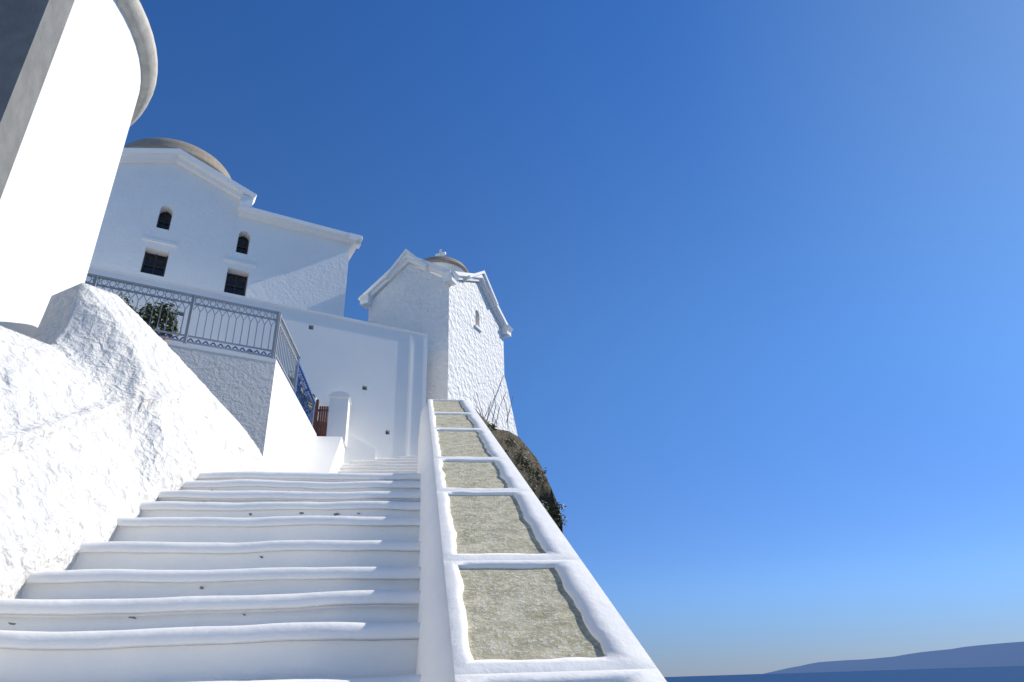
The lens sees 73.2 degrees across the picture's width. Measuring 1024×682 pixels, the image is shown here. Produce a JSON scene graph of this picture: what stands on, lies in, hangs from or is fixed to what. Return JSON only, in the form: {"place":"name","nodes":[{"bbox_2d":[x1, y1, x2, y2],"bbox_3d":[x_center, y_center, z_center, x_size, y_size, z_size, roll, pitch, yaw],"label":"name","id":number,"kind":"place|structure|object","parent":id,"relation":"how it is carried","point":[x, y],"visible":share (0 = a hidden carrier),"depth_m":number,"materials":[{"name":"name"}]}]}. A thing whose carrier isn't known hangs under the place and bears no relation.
{"place":"outdoors","nodes":[
{"label":"outdoors","id":0,"kind":"place"},
{"bbox_2d":[0,0,140,337],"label":"apse wall","id":1,"kind":"structure","parent":0,"point":[54,199],"depth_m":6.20,"materials":[{"name":"white paint"}]},
{"bbox_2d":[115,0,157,125],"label":"roof trim","id":2,"kind":"structure","parent":1,"relation":"attached to","point":[134,14],"depth_m":7.60,"materials":[{"name":"beige paint"}]},
{"bbox_2d":[310,391,351,446],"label":"gate pier","id":3,"kind":"structure","parent":0,"point":[340,403],"depth_m":17.07,"materials":[{"name":"white paint"}]},
{"bbox_2d":[368,264,503,419],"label":"chapel wall","id":4,"kind":"structure","parent":0,"point":[465,358],"depth_m":21.91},
{"bbox_2d":[358,249,512,338],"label":"chapel tower cornices","id":5,"kind":"object","parent":4,"relation":"attached to","point":[399,265],"visible":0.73,"depth_m":22.62,"materials":[{"name":"white paint"}]},
{"bbox_2d":[423,262,463,281],"bbox_3d":[-2.538,-1.673,24.243,1.840,1.440,1.840,2,-27,-8],"label":"chapel drum","id":6,"kind":"object","parent":4,"relation":"on","point":[452,267],"visible":0.15,"depth_m":23.82,"materials":[{"name":"white paint"}]},
{"bbox_2d":[423,256,468,272],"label":"dome","id":7,"kind":"structure","parent":6,"relation":"on","point":[446,260],"depth_m":23.83,"materials":[{"name":"beige paint"}]},
{"bbox_2d":[435,249,445,255],"bbox_3d":[-2.582,-3.021,24.911,0.405,0.650,0.133,-15,-29,25],"label":"cross","id":8,"kind":"object","parent":7,"relation":"on","point":[440,253],"visible":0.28,"depth_m":24.93,"materials":[{"name":"white paint"}]},
{"bbox_2d":[487,375,517,435],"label":"wall","id":9,"kind":"structure","parent":4,"relation":"attached to","point":[502,424],"depth_m":23.37,"materials":[{"name":"white paint"}]},
{"bbox_2d":[124,0,1023,676],"label":"sky","id":10,"kind":"structure","parent":0,"point":[755,268],"materials":[{"name":"blue"}]},
{"bbox_2d":[664,666,1023,681],"bbox_3d":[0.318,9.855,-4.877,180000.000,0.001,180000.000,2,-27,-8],"label":"sea","id":11,"kind":"structure","parent":0,"point":[997,674],"depth_m":1516.26,"materials":[{"name":"blue liquid"}]},
{"bbox_2d":[415,401,454,681],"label":"parapet side","id":12,"kind":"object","parent":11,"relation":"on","point":[434,662],"depth_m":2.94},
{"bbox_2d":[433,401,604,659],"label":"stone paving panels","id":13,"kind":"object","parent":12,"relation":"on","point":[522,614],"depth_m":2.79,"materials":[{"name":"beige stone"}]},
{"bbox_2d":[428,399,666,681],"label":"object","id":14,"kind":"object","parent":12,"relation":"on","point":[626,658],"visible":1,"depth_m":2.67,"materials":[{"name":"white paint"}]},
{"bbox_2d":[474,408,562,532],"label":"rocky hillside","id":15,"kind":"structure","parent":11,"relation":"on","point":[544,492],"depth_m":14.00,"materials":[{"name":"stone"}]},
{"bbox_2d":[473,390,512,423],"bbox_3d":[-0.369,1.335,13.350,0.801,0.872,0.317,-1,-26,-1],"label":"bare plant","id":16,"kind":"object","parent":15,"relation":"on","point":[494,410],"visible":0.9,"depth_m":13.31,"materials":[{"name":"grey plant"}]},
{"bbox_2d":[488,421,567,526],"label":"shrubs","id":17,"kind":"object","parent":15,"relation":"on","point":[536,473],"visible":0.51,"depth_m":13.38,"materials":[{"name":"green plant"}]},
{"bbox_2d":[516,467,527,483],"bbox_3d":[-1.833,10.297,13.584,6.600,17.700,14.300,2,-27,-8],"label":"rock","id":18,"kind":"object","parent":11,"relation":"on","point":[524,475],"visible":0.04,"depth_m":11.71,"materials":[{"name":"stone"}]},
{"bbox_3d":[-2.158,6.712,5.867,2.600,17.300,21.079,2,-27,-8],"label":"stair core","id":19,"kind":"object","parent":11,"relation":"on","visible":0},
{"bbox_2d":[0,283,269,598],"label":"rough plaster wall","id":20,"kind":"structure","parent":19,"relation":"on","point":[112,408],"depth_m":4.45,"materials":[{"name":"white paint"}]},
{"bbox_2d":[0,471,420,681],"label":"stair flight","id":21,"kind":"object","parent":19,"relation":"on","point":[319,591],"visible":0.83,"depth_m":3.17,"materials":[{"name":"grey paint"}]},
{"bbox_2d":[8,490,359,624],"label":"step paint chips","id":22,"kind":"object","parent":21,"relation":"on","point":[250,514],"visible":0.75,"depth_m":3.70,"materials":[{"name":"grey paint"}]},
{"bbox_2d":[167,344,314,471],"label":"terrace block","id":23,"kind":"structure","parent":19,"relation":"on","point":[257,400],"depth_m":12.32,"materials":[{"name":"white paint"}]},
{"bbox_2d":[163,340,316,435],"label":"terrace kerb","id":24,"kind":"structure","parent":23,"relation":"on","point":[227,353],"depth_m":12.44,"materials":[{"name":"white paint"}]},
{"bbox_2d":[85,273,299,392],"bbox_3d":[-7.250,-0.643,11.690,8.372,1.018,1.621,20,-33,-36],"label":"railing","id":25,"kind":"object","parent":24,"relation":"on","point":[278,320],"visible":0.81,"depth_m":12.56,"materials":[{"name":"grey metal"}]},
{"bbox_2d":[157,333,293,391],"bbox_3d":[-5.113,0.291,12.823,1.198,0.088,3.701,-18,-30,29],"label":"terrace edge","id":26,"kind":"object","parent":24,"relation":"on","point":[221,345],"visible":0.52,"depth_m":12.41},
{"bbox_2d":[295,356,315,426],"bbox_3d":[-4.681,1.228,15.654,0.090,1.030,2.216,0,-26,-4],"label":"stair railing","id":27,"kind":"object","parent":24,"relation":"on","point":[300,370],"visible":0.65,"depth_m":15.53,"materials":[{"name":"blue metal"}]},
{"bbox_2d":[86,268,423,458],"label":"wall","id":28,"kind":"structure","parent":23,"relation":"on","point":[352,359],"depth_m":18.20,"materials":[{"name":"white paint"}]},
{"bbox_2d":[89,264,427,463],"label":"wall trim","id":29,"kind":"structure","parent":28,"relation":"attached to","point":[355,449],"depth_m":17.65,"materials":[{"name":"white paint"}]},
{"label":"terrace plant pots","id":30,"kind":"object","parent":23,"relation":"on","visible":0},
{"bbox_2d":[119,292,314,413],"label":"potted plants","id":31,"kind":"object","parent":30,"relation":"on","point":[155,316],"visible":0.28,"depth_m":12.26,"materials":[{"name":"green plant"}]},
{"bbox_2d":[294,436,344,472],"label":"wall","id":32,"kind":"structure","parent":19,"relation":"on","point":[323,454],"depth_m":15.35,"materials":[{"name":"white paint"}]},
{"bbox_2d":[313,399,328,435],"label":"wooden gate","id":33,"kind":"structure","parent":32,"relation":"attached to","point":[324,418],"depth_m":16.95,"materials":[{"name":"brown wood"}]},
{"bbox_2d":[338,456,417,472],"bbox_3d":[-2.898,3.386,14.517,3.520,3.843,8.463,2,-27,-8],"label":"stair flight","id":34,"kind":"object","parent":19,"relation":"on","point":[404,464],"visible":0.07,"depth_m":16.77,"materials":[{"name":"grey paint"}]},
{"bbox_2d":[764,642,1023,673],"bbox_3d":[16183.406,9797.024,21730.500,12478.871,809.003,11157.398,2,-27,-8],"label":"distant hill","id":35,"kind":"structure","parent":0,"point":[1001,654],"depth_m":23755.66,"materials":[{"name":"blue"}]},
{"bbox_3d":[-5.877,2.803,3.984,5.600,3.850,5.600,2,-27,-8],"label":"apse","id":36,"kind":"object","parent":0,"visible":0},
{"bbox_2d":[0,0,74,198],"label":"wall","id":37,"kind":"structure","parent":36,"relation":"on","point":[31,31],"depth_m":5.43,"materials":[{"name":"white paint"}]},
{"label":"upper court paving","id":38,"kind":"object","parent":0,"visible":0},
{"bbox_2d":[90,163,349,316],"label":"building wall","id":39,"kind":"structure","parent":38,"relation":"on","point":[209,227],"depth_m":20.52,"materials":[{"name":"white paint"}]},
{"bbox_2d":[124,138,230,178],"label":"dome","id":40,"kind":"structure","parent":39,"relation":"on","point":[205,157],"depth_m":22.78,"materials":[{"name":"beige paint"}]},
{"bbox_2d":[141,211,248,295],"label":"window frames","id":41,"kind":"structure","parent":39,"relation":"in","point":[164,268],"depth_m":20.28,"materials":[{"name":"black wood"}]},
{"bbox_2d":[143,212,248,295],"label":"window panes","id":42,"kind":"structure","parent":41,"relation":"in","point":[161,262],"depth_m":20.37,"materials":[{"name":"black glass"}]},
{"bbox_2d":[119,148,362,267],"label":"church cornices","id":43,"kind":"object","parent":39,"relation":"attached to","point":[246,197],"visible":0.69,"depth_m":21.14,"materials":[{"name":"white paint"}]}
]}

